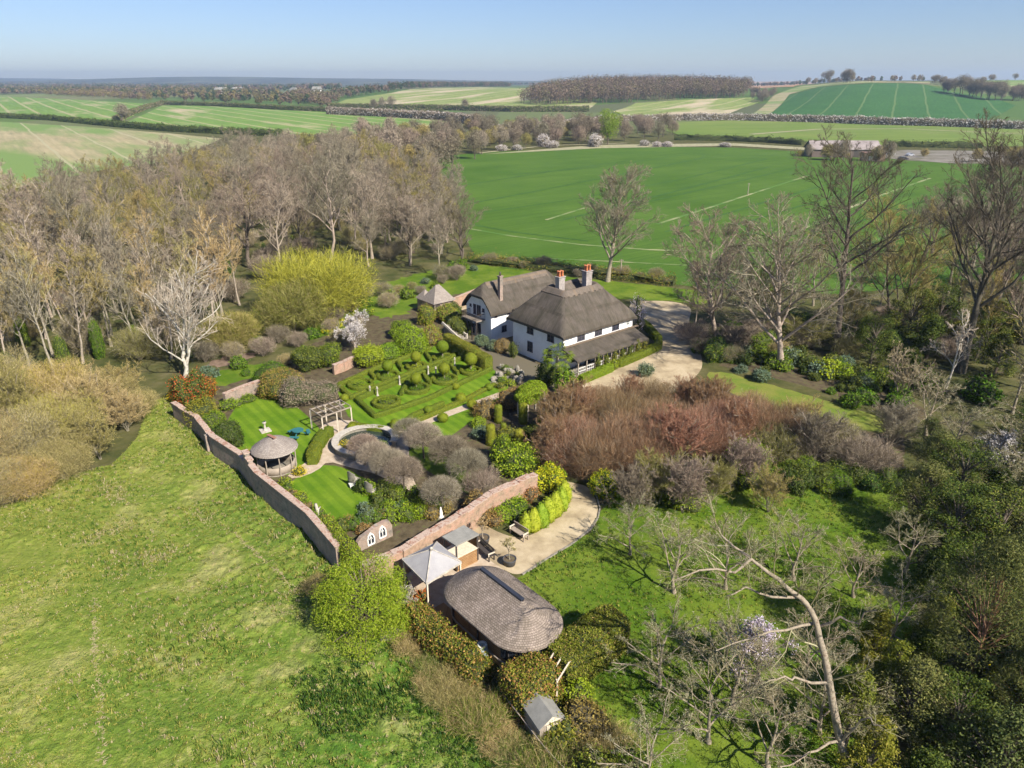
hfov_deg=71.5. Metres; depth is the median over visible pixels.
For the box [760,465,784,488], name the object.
evergreen shrub
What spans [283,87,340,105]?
copse
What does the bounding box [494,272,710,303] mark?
back verge
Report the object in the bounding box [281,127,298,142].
hedgerow tree
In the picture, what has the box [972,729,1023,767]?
evergreen tree
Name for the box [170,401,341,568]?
long brick wall
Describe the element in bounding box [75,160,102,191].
bare tree
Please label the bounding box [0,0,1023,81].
sky
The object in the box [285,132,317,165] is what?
bare tree
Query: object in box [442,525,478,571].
garden bar
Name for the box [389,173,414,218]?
bare tree
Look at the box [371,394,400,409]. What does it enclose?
ring hedge
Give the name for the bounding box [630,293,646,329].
climber
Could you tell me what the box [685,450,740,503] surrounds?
bare shrub
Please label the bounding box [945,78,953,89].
hedgerow tree
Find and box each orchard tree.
[586,682,703,767]
[593,491,660,557]
[603,593,709,702]
[638,507,726,601]
[645,642,782,745]
[667,615,799,720]
[677,507,782,589]
[692,602,754,672]
[721,675,831,767]
[757,507,843,585]
[757,597,859,674]
[763,640,901,736]
[820,536,897,601]
[851,562,949,654]
[877,505,943,575]
[902,363,972,436]
[925,400,1005,460]
[961,410,1023,472]
[982,438,1023,507]
[989,367,1023,414]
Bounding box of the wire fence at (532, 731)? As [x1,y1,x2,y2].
[503,695,563,767]
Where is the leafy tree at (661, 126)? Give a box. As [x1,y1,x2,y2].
[648,119,666,141]
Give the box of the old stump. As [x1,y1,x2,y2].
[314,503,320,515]
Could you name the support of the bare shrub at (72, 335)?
on the ground at (160, 369)
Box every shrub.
[0,281,29,308]
[0,337,12,352]
[0,342,41,392]
[0,352,47,430]
[0,399,70,466]
[0,407,37,462]
[0,452,34,507]
[0,454,60,503]
[1,351,17,374]
[2,308,45,339]
[10,354,91,409]
[13,318,30,346]
[13,385,109,448]
[21,428,95,485]
[47,358,122,417]
[51,281,90,309]
[51,333,71,363]
[52,315,107,356]
[56,265,90,283]
[58,311,101,338]
[58,405,118,459]
[60,298,103,321]
[79,366,138,410]
[87,317,105,359]
[95,261,129,288]
[95,382,151,430]
[99,358,146,394]
[107,323,164,362]
[111,279,160,304]
[121,228,137,240]
[127,324,140,351]
[127,384,159,416]
[134,297,179,324]
[139,314,182,348]
[165,367,212,407]
[165,386,173,401]
[177,272,208,297]
[182,393,224,427]
[190,340,221,361]
[199,365,220,378]
[199,409,226,427]
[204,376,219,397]
[210,418,244,446]
[218,276,236,294]
[218,277,251,301]
[219,396,244,410]
[221,339,246,358]
[223,256,231,272]
[228,355,248,369]
[233,206,252,223]
[237,230,260,246]
[238,367,251,376]
[238,393,257,404]
[245,252,278,279]
[248,335,277,355]
[252,246,277,262]
[263,237,296,258]
[264,323,289,342]
[271,225,292,236]
[276,353,291,364]
[278,475,294,486]
[280,254,300,269]
[285,330,308,346]
[288,345,322,372]
[289,232,312,247]
[290,465,308,476]
[293,217,316,233]
[293,235,318,255]
[302,325,321,339]
[309,199,325,216]
[310,216,322,228]
[314,206,336,222]
[316,340,342,367]
[319,317,339,330]
[323,306,344,320]
[326,329,348,342]
[333,219,344,229]
[339,224,363,243]
[346,300,360,311]
[351,236,369,250]
[351,340,385,369]
[352,211,365,223]
[356,294,374,307]
[358,306,373,317]
[359,287,373,296]
[362,223,383,237]
[372,280,393,295]
[376,291,400,307]
[377,241,398,259]
[380,342,400,360]
[381,289,396,301]
[388,319,411,336]
[391,323,429,355]
[392,234,420,253]
[393,285,402,292]
[398,286,416,299]
[406,281,417,288]
[412,587,429,602]
[414,285,426,293]
[416,302,435,325]
[420,277,429,283]
[421,321,442,346]
[431,262,448,276]
[434,302,459,323]
[437,274,448,283]
[446,263,467,279]
[447,261,456,270]
[448,316,472,334]
[450,301,461,316]
[456,256,468,267]
[460,462,502,493]
[463,488,482,507]
[469,265,477,270]
[469,413,486,428]
[469,425,485,439]
[472,396,496,420]
[474,334,489,346]
[481,505,504,528]
[485,252,498,261]
[486,339,495,351]
[488,433,510,461]
[489,437,541,479]
[493,505,512,524]
[494,337,510,353]
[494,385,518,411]
[495,424,514,441]
[499,493,530,519]
[508,342,519,358]
[520,413,577,464]
[521,421,541,444]
[521,485,540,503]
[524,442,546,470]
[529,702,584,756]
[531,408,607,472]
[532,384,588,429]
[533,359,554,387]
[534,255,551,265]
[534,461,567,494]
[552,366,579,391]
[556,375,602,421]
[560,671,598,706]
[560,691,618,748]
[562,420,636,480]
[566,738,625,767]
[573,268,581,276]
[583,262,596,269]
[585,382,651,426]
[586,382,624,416]
[587,468,620,499]
[591,408,675,472]
[595,459,657,512]
[604,734,661,767]
[609,402,674,460]
[611,369,644,407]
[613,264,631,273]
[630,394,717,460]
[632,444,696,503]
[633,374,682,406]
[635,358,654,377]
[637,392,691,445]
[647,267,665,276]
[652,454,732,512]
[656,468,709,516]
[663,372,702,410]
[673,318,713,342]
[674,400,747,459]
[685,373,735,415]
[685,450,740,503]
[688,336,732,351]
[690,338,706,353]
[703,335,735,363]
[703,395,758,431]
[707,321,770,349]
[718,390,773,442]
[719,320,743,343]
[719,433,777,495]
[721,344,745,360]
[722,431,785,488]
[723,344,735,361]
[725,317,774,340]
[728,388,779,427]
[733,350,754,365]
[733,362,748,373]
[739,343,753,355]
[744,395,810,450]
[747,417,809,467]
[747,463,802,514]
[749,332,773,357]
[750,366,774,383]
[753,354,763,364]
[755,421,797,463]
[758,365,770,371]
[760,329,784,348]
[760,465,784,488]
[761,310,793,328]
[763,352,776,366]
[764,350,778,368]
[765,314,836,346]
[767,341,791,351]
[771,357,793,372]
[773,305,795,318]
[773,346,792,361]
[774,325,795,346]
[776,461,817,497]
[777,393,823,426]
[777,459,813,490]
[778,458,811,488]
[782,406,867,462]
[783,346,803,366]
[785,348,801,361]
[787,327,820,348]
[792,342,808,355]
[795,312,818,324]
[795,351,818,366]
[795,454,819,472]
[797,363,808,375]
[807,371,821,381]
[808,359,834,380]
[810,307,836,322]
[812,357,840,380]
[812,462,834,487]
[815,475,842,495]
[822,326,857,345]
[822,352,841,360]
[823,415,866,459]
[824,386,836,394]
[827,457,847,473]
[828,331,863,357]
[828,467,847,493]
[832,431,903,475]
[832,470,854,497]
[834,362,856,380]
[834,382,846,392]
[836,389,864,409]
[840,353,855,366]
[841,372,863,386]
[842,460,870,486]
[845,384,857,392]
[849,319,881,333]
[849,363,868,375]
[853,384,880,406]
[855,330,880,349]
[859,370,880,383]
[859,468,884,493]
[860,375,873,386]
[865,363,891,379]
[867,367,888,380]
[869,382,882,392]
[869,397,922,446]
[871,304,901,317]
[872,313,906,328]
[875,329,906,352]
[876,466,902,493]
[877,377,891,389]
[882,332,905,353]
[882,391,907,408]
[886,379,912,396]
[887,363,907,376]
[889,324,922,337]
[894,388,914,404]
[894,466,924,496]
[898,304,915,320]
[898,345,925,363]
[905,336,926,350]
[905,361,949,392]
[914,315,946,337]
[930,333,963,360]
[934,297,962,316]
[942,310,960,325]
[946,317,985,348]
[955,372,1006,406]
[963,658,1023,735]
[966,299,1016,332]
[996,310,1023,345]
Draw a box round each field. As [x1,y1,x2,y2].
[0,96,145,120]
[0,122,219,187]
[129,106,447,133]
[329,115,444,124]
[337,87,596,107]
[432,147,1023,293]
[665,120,1023,145]
[748,81,816,87]
[772,83,1014,119]
[984,80,1023,88]
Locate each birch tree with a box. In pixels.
[920,307,982,387]
[994,316,1023,413]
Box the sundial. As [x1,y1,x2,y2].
[259,421,271,433]
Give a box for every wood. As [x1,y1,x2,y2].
[0,81,341,90]
[0,85,324,105]
[330,81,511,97]
[512,76,924,85]
[517,73,754,104]
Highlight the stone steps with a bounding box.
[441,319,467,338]
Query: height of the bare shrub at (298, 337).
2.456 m
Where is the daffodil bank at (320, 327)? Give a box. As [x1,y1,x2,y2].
[314,305,376,338]
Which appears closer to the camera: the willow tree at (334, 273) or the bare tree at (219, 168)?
the willow tree at (334, 273)
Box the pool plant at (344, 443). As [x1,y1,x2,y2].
[338,439,349,448]
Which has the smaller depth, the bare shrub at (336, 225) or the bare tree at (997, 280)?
the bare tree at (997, 280)
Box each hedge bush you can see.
[251,359,287,383]
[255,366,304,400]
[276,374,320,409]
[308,379,338,406]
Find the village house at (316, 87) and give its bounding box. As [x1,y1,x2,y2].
[312,86,321,90]
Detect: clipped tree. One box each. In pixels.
[346,433,380,464]
[355,440,390,474]
[368,447,409,473]
[380,455,424,488]
[391,416,421,448]
[402,420,442,458]
[419,473,462,511]
[426,431,470,474]
[444,447,488,486]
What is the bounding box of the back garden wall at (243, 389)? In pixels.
[222,379,260,400]
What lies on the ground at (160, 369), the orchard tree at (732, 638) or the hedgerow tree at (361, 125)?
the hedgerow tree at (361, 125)
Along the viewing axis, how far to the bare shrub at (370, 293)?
112.61 m
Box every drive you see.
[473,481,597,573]
[582,301,701,402]
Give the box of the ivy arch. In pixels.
[514,380,547,416]
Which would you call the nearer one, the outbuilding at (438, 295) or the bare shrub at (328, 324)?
the bare shrub at (328, 324)
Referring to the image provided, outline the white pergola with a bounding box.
[309,399,352,431]
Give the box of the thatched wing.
[461,269,554,340]
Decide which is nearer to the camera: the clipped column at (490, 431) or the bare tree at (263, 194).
the clipped column at (490, 431)
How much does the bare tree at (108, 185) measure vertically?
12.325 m
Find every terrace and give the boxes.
[289,420,420,495]
[406,550,503,608]
[463,334,554,391]
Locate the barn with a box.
[804,140,879,157]
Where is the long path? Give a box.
[409,393,498,437]
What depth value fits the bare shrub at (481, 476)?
58.49 m
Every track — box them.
[461,160,630,185]
[466,157,705,204]
[468,223,586,240]
[469,228,809,253]
[478,255,694,265]
[479,158,767,212]
[491,143,804,153]
[513,155,680,174]
[545,203,600,219]
[562,167,766,219]
[599,162,817,212]
[656,175,809,223]
[664,176,856,231]
[737,175,919,224]
[754,128,1014,133]
[768,182,980,255]
[792,178,930,232]
[852,213,955,248]
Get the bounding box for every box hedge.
[305,442,322,464]
[311,425,333,448]
[336,353,456,399]
[337,346,431,385]
[349,421,383,431]
[355,355,462,399]
[355,366,492,418]
[368,369,376,380]
[390,382,496,429]
[396,359,403,371]
[399,377,410,395]
[406,401,444,418]
[421,372,431,385]
[424,350,432,361]
[449,363,459,375]
[578,363,613,383]
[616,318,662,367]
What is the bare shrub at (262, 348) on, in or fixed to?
on the ground at (160, 369)
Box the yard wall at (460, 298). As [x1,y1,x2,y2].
[453,288,475,305]
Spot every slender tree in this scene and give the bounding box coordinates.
[0,238,29,319]
[0,242,5,313]
[0,242,58,356]
[0,263,11,340]
[0,265,37,369]
[0,273,12,355]
[0,301,28,351]
[1,217,29,258]
[1,218,26,266]
[1,233,56,338]
[3,197,55,317]
[3,244,57,372]
[12,243,57,330]
[20,231,59,305]
[21,256,68,329]
[26,198,63,288]
[26,244,55,315]
[43,231,71,287]
[44,206,71,262]
[52,266,98,363]
[54,229,94,299]
[61,220,94,298]
[71,244,117,346]
[75,216,100,261]
[76,246,112,336]
[83,220,117,312]
[90,203,129,260]
[91,215,115,290]
[96,212,127,308]
[96,216,135,324]
[97,261,139,357]
[112,259,157,322]
[116,232,159,308]
[120,233,147,300]
[123,216,154,276]
[124,246,164,313]
[125,207,164,282]
[125,214,168,316]
[126,256,155,344]
[144,271,187,358]
[150,213,175,294]
[152,242,185,316]
[158,227,207,337]
[159,223,189,301]
[172,204,239,315]
[177,236,207,324]
[182,201,210,292]
[185,230,231,314]
[193,237,235,316]
[193,238,218,315]
[195,211,222,299]
[217,216,242,305]
[691,266,706,321]
[715,238,737,307]
[781,253,795,301]
[851,242,880,319]
[873,230,910,310]
[961,259,993,305]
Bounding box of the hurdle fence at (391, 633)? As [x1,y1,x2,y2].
[380,624,405,640]
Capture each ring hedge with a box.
[347,377,373,390]
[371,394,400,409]
[376,370,399,380]
[404,382,429,395]
[405,361,426,370]
[431,372,457,385]
[432,352,453,361]
[459,365,481,375]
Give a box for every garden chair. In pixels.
[347,471,359,482]
[364,481,376,494]
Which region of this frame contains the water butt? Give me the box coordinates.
[477,641,487,657]
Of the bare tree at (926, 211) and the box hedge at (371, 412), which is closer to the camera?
the box hedge at (371, 412)
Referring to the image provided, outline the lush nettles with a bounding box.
[288,649,521,767]
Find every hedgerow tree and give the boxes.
[112,103,127,119]
[118,104,130,119]
[182,147,208,172]
[197,143,214,159]
[201,151,212,169]
[242,134,258,158]
[261,133,272,155]
[275,135,294,150]
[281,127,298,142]
[298,131,317,147]
[306,141,320,157]
[314,130,329,145]
[338,124,354,136]
[349,133,379,169]
[351,114,370,129]
[355,120,376,139]
[357,124,376,140]
[369,99,378,107]
[370,122,387,141]
[377,97,385,107]
[377,127,403,150]
[377,142,396,160]
[382,116,399,135]
[382,126,403,148]
[382,146,402,162]
[386,94,396,108]
[394,125,412,155]
[398,121,409,133]
[401,144,416,164]
[406,127,419,145]
[408,119,421,131]
[410,149,439,171]
[412,136,440,157]
[414,128,438,151]
[415,124,430,137]
[419,136,451,167]
[428,118,437,132]
[431,124,446,139]
[435,118,449,131]
[435,128,452,145]
[439,134,463,168]
[443,125,459,145]
[445,115,463,129]
[452,124,466,141]
[454,128,464,145]
[463,118,472,133]
[464,131,482,158]
[467,119,483,129]
[469,125,480,131]
[470,111,485,124]
[470,129,488,148]
[476,129,488,153]
[477,116,494,132]
[484,112,499,125]
[484,129,497,145]
[492,124,509,143]
[501,122,511,142]
[505,126,521,144]
[509,120,523,137]
[515,113,528,136]
[521,117,538,135]
[522,132,532,144]
[531,126,541,139]
[534,120,551,135]
[537,113,555,135]
[549,127,563,140]
[551,123,564,140]
[553,113,566,125]
[553,116,565,138]
[554,120,565,131]
[563,126,569,136]
[564,121,571,130]
[568,111,585,123]
[570,125,586,143]
[571,119,583,137]
[578,113,596,141]
[592,122,605,138]
[594,116,604,124]
[618,120,633,140]
[630,113,643,133]
[637,115,653,137]
[647,117,656,131]
[656,112,673,136]
[668,120,679,133]
[757,93,763,101]
[761,90,767,101]
[769,87,777,95]
[805,143,816,159]
[820,144,832,158]
[820,147,829,156]
[824,70,834,82]
[838,139,853,159]
[845,70,854,81]
[869,146,882,159]
[874,145,883,161]
[884,141,898,161]
[920,148,929,156]
[941,82,946,91]
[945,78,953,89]
[949,76,958,92]
[955,73,969,94]
[958,75,973,93]
[966,77,980,96]
[971,147,983,161]
[977,79,987,97]
[981,82,995,99]
[984,80,997,98]
[985,81,998,99]
[990,80,1006,99]
[996,86,1009,99]
[997,79,1011,99]
[1004,148,1018,162]
[1009,85,1020,99]
[1010,85,1019,99]
[1015,83,1023,100]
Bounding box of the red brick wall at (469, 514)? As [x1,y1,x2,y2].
[360,472,537,586]
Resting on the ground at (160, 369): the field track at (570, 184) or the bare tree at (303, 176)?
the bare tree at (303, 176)
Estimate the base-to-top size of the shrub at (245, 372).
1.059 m
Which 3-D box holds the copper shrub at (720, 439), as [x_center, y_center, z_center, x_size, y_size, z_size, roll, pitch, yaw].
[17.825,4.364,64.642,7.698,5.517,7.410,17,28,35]
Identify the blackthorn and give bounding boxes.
[494,144,508,151]
[512,144,522,150]
[535,131,549,146]
[546,139,559,147]
[588,131,603,146]
[640,140,649,145]
[651,142,662,146]
[662,141,673,146]
[719,142,732,146]
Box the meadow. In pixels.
[0,395,511,767]
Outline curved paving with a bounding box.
[328,431,405,441]
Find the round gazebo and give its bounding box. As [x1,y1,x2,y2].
[250,434,297,476]
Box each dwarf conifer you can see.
[519,512,531,532]
[528,507,542,532]
[535,501,550,528]
[543,497,557,524]
[550,491,564,517]
[555,485,570,511]
[557,479,572,503]
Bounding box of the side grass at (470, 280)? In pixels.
[365,264,530,318]
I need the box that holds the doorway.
[853,151,860,157]
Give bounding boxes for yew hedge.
[443,333,481,361]
[475,351,492,369]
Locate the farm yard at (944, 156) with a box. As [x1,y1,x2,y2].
[885,150,1021,162]
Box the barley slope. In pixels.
[613,97,760,115]
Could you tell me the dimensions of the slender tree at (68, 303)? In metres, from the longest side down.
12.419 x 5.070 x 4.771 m
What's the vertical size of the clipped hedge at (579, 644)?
2.668 m
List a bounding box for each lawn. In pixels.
[229,395,318,474]
[292,465,375,520]
[338,346,509,435]
[409,444,492,493]
[707,372,904,431]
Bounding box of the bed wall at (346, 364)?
[332,356,354,374]
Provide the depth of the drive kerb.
53.63 m
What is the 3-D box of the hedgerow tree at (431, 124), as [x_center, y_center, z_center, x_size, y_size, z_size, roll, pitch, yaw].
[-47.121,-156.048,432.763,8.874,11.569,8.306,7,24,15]
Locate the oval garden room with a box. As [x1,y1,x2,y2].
[444,566,562,666]
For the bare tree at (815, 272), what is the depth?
107.27 m
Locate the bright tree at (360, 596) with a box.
[308,550,411,663]
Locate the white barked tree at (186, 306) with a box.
[135,250,233,377]
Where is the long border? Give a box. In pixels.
[719,361,926,419]
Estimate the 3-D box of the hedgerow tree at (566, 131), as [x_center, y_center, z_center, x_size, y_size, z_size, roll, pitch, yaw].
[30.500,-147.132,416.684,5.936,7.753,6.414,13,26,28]
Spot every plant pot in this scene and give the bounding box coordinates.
[478,533,489,545]
[502,554,516,567]
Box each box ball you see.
[339,393,348,401]
[346,422,355,427]
[390,418,397,425]
[424,405,432,412]
[437,412,447,422]
[452,383,459,389]
[455,392,465,402]
[466,398,476,408]
[484,382,493,390]
[608,359,619,370]
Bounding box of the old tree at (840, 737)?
[652,488,908,767]
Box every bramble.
[295,568,336,596]
[389,627,423,659]
[409,645,439,674]
[409,662,451,696]
[413,653,456,691]
[413,670,481,716]
[429,658,485,703]
[435,694,489,738]
[439,675,498,732]
[450,685,515,742]
[474,712,530,767]
[489,724,548,767]
[506,729,588,767]
[532,744,582,767]
[534,742,581,767]
[560,718,625,759]
[568,707,651,767]
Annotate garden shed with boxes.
[521,692,565,744]
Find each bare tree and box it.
[0,159,73,288]
[0,172,20,211]
[0,181,22,224]
[0,196,25,257]
[0,221,48,277]
[0,268,21,322]
[12,175,62,232]
[20,202,41,249]
[22,169,117,289]
[22,173,44,208]
[31,167,67,221]
[31,169,60,215]
[33,159,71,192]
[36,153,88,200]
[37,205,72,245]
[46,167,79,201]
[50,238,107,345]
[58,189,79,224]
[60,176,137,264]
[61,182,99,221]
[64,205,91,248]
[65,172,86,202]
[69,183,127,226]
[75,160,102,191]
[78,153,99,188]
[79,166,126,250]
[79,176,125,213]
[83,167,120,199]
[84,179,118,220]
[96,154,114,189]
[96,172,121,205]
[102,153,130,199]
[105,156,137,206]
[111,156,128,197]
[113,192,164,251]
[116,177,150,217]
[123,148,154,181]
[123,158,165,202]
[128,154,143,172]
[129,204,172,255]
[130,166,146,193]
[135,170,171,208]
[137,149,161,180]
[141,182,166,221]
[143,176,183,207]
[143,213,197,289]
[144,164,169,196]
[145,140,161,181]
[146,189,187,280]
[148,135,184,180]
[152,176,182,229]
[154,148,183,187]
[158,148,202,207]
[158,194,188,232]
[161,138,196,169]
[161,202,234,301]
[163,194,247,288]
[172,165,192,202]
[174,156,197,191]
[178,154,194,199]
[179,166,206,203]
[182,143,205,176]
[182,170,207,208]
[187,150,212,193]
[188,197,215,237]
[189,189,226,232]
[198,147,210,180]
[199,155,225,197]
[201,166,220,208]
[202,166,220,202]
[203,163,294,268]
[205,135,228,188]
[208,179,248,246]
[211,153,252,212]
[212,154,261,226]
[214,126,238,161]
[214,155,232,199]
[214,159,244,198]
[219,183,238,223]
[225,127,262,173]
[226,147,263,196]
[229,137,261,163]
[237,177,261,231]
[238,171,285,230]
[241,173,304,273]
[246,140,270,176]
[250,167,310,244]
[251,141,290,189]
[252,138,297,212]
[252,155,287,189]
[258,127,287,164]
[267,142,298,192]
[269,163,302,199]
[273,132,300,171]
[273,180,323,253]
[275,146,319,202]
[280,174,330,235]
[283,159,319,225]
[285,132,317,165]
[285,137,310,171]
[285,141,357,257]
[295,145,328,189]
[300,146,334,181]
[302,151,334,211]
[305,136,352,221]
[317,169,363,230]
[319,126,359,188]
[319,161,366,248]
[321,141,365,215]
[323,133,357,175]
[323,133,374,226]
[324,123,359,165]
[331,142,364,200]
[334,164,390,258]
[349,208,387,266]
[350,126,368,170]
[360,153,393,228]
[360,163,403,215]
[362,132,382,168]
[362,149,385,194]
[365,191,392,235]
[368,178,402,240]
[369,156,392,206]
[370,190,435,263]
[370,199,400,244]
[371,153,396,180]
[377,139,391,163]
[384,196,434,252]
[385,181,421,235]
[386,147,413,199]
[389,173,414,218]
[390,146,410,167]
[390,149,409,179]
[390,164,414,198]
[392,195,426,265]
[398,166,435,230]
[408,165,453,207]
[408,188,431,234]
[410,192,437,240]
[412,142,440,171]
[412,161,431,202]
[415,197,456,263]
[416,165,459,221]
[416,171,458,253]
[418,147,434,165]
[419,152,444,184]
[420,188,449,249]
[422,172,458,242]
[430,197,482,259]
[433,176,467,233]
[437,189,489,255]
[441,166,459,201]
[445,160,466,203]
[575,161,667,281]
[661,201,771,336]
[681,191,891,361]
[730,235,807,324]
[788,122,937,355]
[794,220,837,305]
[834,270,884,328]
[848,181,976,329]
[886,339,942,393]
[901,268,944,327]
[904,186,956,261]
[914,183,970,253]
[917,188,993,295]
[920,107,1023,373]
[943,238,977,307]
[956,210,1023,308]
[958,157,1023,210]
[961,189,1005,265]
[965,257,1016,360]
[977,208,1023,298]
[987,194,1023,290]
[987,265,1023,320]
[990,246,1023,311]
[991,298,1023,364]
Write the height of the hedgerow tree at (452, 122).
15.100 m
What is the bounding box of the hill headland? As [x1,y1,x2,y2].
[753,81,929,114]
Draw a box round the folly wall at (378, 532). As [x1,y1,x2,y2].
[355,519,392,550]
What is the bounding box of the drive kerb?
[522,485,600,574]
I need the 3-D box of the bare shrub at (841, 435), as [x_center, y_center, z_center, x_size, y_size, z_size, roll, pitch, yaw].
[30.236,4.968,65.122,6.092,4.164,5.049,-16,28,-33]
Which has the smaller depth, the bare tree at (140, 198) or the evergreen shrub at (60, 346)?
the evergreen shrub at (60, 346)
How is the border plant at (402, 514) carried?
on the ground at (160, 369)
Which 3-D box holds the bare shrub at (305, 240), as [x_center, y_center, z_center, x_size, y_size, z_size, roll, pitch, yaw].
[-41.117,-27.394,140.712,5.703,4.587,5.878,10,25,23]
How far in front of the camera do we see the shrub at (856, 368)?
82.31 m
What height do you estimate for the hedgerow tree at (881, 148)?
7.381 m
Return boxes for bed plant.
[354,379,366,385]
[377,396,395,404]
[382,371,395,376]
[409,383,425,390]
[411,362,422,366]
[437,375,451,380]
[464,366,475,371]
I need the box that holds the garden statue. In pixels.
[438,507,444,519]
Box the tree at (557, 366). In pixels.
[542,341,574,386]
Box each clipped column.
[485,422,495,445]
[494,403,502,423]
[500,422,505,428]
[514,427,523,443]
[518,402,527,424]
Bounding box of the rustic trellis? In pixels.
[550,648,569,702]
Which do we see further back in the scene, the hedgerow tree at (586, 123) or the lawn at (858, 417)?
the hedgerow tree at (586, 123)
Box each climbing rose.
[595,353,601,366]
[604,353,609,363]
[612,349,617,359]
[620,347,625,356]
[626,344,633,354]
[633,339,641,350]
[642,341,648,348]
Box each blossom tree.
[333,309,368,349]
[400,584,418,607]
[726,616,798,683]
[968,428,1023,468]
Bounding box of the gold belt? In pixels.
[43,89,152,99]
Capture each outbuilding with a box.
[415,289,427,308]
[420,284,455,317]
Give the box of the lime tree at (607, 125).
[597,108,622,144]
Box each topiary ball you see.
[381,360,392,373]
[409,372,421,386]
[410,351,420,365]
[436,340,448,355]
[438,362,449,377]
[464,352,476,368]
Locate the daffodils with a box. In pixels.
[318,307,374,335]
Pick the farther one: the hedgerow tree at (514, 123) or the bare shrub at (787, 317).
the hedgerow tree at (514, 123)
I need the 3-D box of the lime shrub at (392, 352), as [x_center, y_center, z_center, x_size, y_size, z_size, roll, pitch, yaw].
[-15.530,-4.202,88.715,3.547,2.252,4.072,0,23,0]
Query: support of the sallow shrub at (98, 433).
on the ground at (160, 369)
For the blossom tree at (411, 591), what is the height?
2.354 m
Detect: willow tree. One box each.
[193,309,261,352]
[246,274,329,334]
[248,241,380,327]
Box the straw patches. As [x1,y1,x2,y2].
[0,430,467,767]
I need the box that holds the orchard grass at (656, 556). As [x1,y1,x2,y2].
[518,481,922,767]
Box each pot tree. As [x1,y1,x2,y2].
[474,515,489,537]
[500,535,516,559]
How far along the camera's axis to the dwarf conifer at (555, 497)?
56.09 m
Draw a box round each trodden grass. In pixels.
[89,598,110,764]
[234,532,299,594]
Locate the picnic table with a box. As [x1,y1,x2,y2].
[287,427,310,439]
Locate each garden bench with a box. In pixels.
[478,536,494,561]
[509,521,528,541]
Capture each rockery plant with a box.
[494,380,505,388]
[496,376,505,382]
[505,378,513,386]
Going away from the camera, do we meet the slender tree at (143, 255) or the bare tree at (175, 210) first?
the slender tree at (143, 255)
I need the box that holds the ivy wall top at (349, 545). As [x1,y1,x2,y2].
[321,514,362,579]
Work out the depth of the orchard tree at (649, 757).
33.79 m
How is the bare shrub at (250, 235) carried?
on the ground at (160, 369)
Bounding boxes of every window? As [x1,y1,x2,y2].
[367,532,374,546]
[378,525,386,538]
[473,303,475,314]
[477,305,480,314]
[477,323,480,334]
[500,648,506,659]
[502,325,506,331]
[509,651,515,660]
[526,327,532,334]
[527,341,532,352]
[546,334,553,342]
[546,348,551,358]
[577,334,584,341]
[594,329,601,336]
[612,324,618,330]
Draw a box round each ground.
[0,77,1023,767]
[184,291,548,559]
[205,353,255,366]
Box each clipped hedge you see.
[496,649,564,725]
[542,602,630,687]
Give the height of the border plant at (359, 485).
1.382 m
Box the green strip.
[212,362,278,385]
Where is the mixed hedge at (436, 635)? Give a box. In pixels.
[402,599,496,689]
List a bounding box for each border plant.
[280,483,294,489]
[286,489,296,494]
[294,490,308,501]
[303,501,313,509]
[312,503,325,515]
[337,516,349,533]
[343,514,354,530]
[345,515,361,533]
[349,476,367,493]
[355,513,370,524]
[355,522,370,534]
[356,501,368,510]
[358,505,374,521]
[358,513,371,523]
[359,479,375,496]
[368,499,379,510]
[369,490,384,501]
[369,508,383,523]
[371,492,385,504]
[375,475,395,487]
[375,480,385,489]
[378,484,393,496]
[380,499,399,511]
[383,509,398,525]
[386,487,399,500]
[392,483,408,495]
[393,497,407,508]
[394,488,405,500]
[394,506,408,521]
[400,500,413,507]
[400,506,416,523]
[404,493,418,503]
[406,482,420,498]
[410,497,428,504]
[411,501,428,520]
[417,489,433,502]
[422,504,439,520]
[429,496,444,508]
[439,497,453,513]
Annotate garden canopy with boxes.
[402,541,461,604]
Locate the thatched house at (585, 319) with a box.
[506,264,648,375]
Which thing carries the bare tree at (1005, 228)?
on the ground at (160, 369)
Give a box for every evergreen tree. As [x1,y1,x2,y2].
[810,664,877,762]
[835,714,900,767]
[840,605,894,667]
[843,308,870,338]
[852,311,895,364]
[859,638,916,723]
[864,651,970,753]
[879,285,941,341]
[882,459,966,534]
[891,744,952,767]
[895,627,955,680]
[900,664,1008,767]
[903,475,1008,564]
[903,590,958,657]
[904,429,975,486]
[905,549,965,607]
[909,414,949,454]
[910,314,947,358]
[911,528,1023,692]
[915,281,967,336]
[920,530,1023,634]
[927,438,1009,508]
[930,698,1023,767]
[944,482,1023,552]
[957,525,1023,619]
[965,307,1014,364]
[965,466,1019,518]
[968,606,1023,679]
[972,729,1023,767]
[976,332,1018,378]
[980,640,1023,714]
[984,475,1023,534]
[989,415,1023,474]
[997,395,1023,443]
[999,521,1023,591]
[1004,652,1023,712]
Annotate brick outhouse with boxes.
[860,152,885,160]
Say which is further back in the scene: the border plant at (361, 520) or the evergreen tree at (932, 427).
the evergreen tree at (932, 427)
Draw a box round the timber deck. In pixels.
[432,603,475,645]
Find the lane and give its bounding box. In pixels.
[480,143,618,152]
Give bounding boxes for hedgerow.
[0,111,282,136]
[111,100,163,120]
[160,99,443,111]
[325,106,480,123]
[327,102,589,111]
[463,250,679,286]
[476,114,684,130]
[674,133,804,144]
[683,112,1023,128]
[882,139,985,148]
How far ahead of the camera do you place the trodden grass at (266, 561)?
51.49 m
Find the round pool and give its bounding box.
[331,424,397,459]

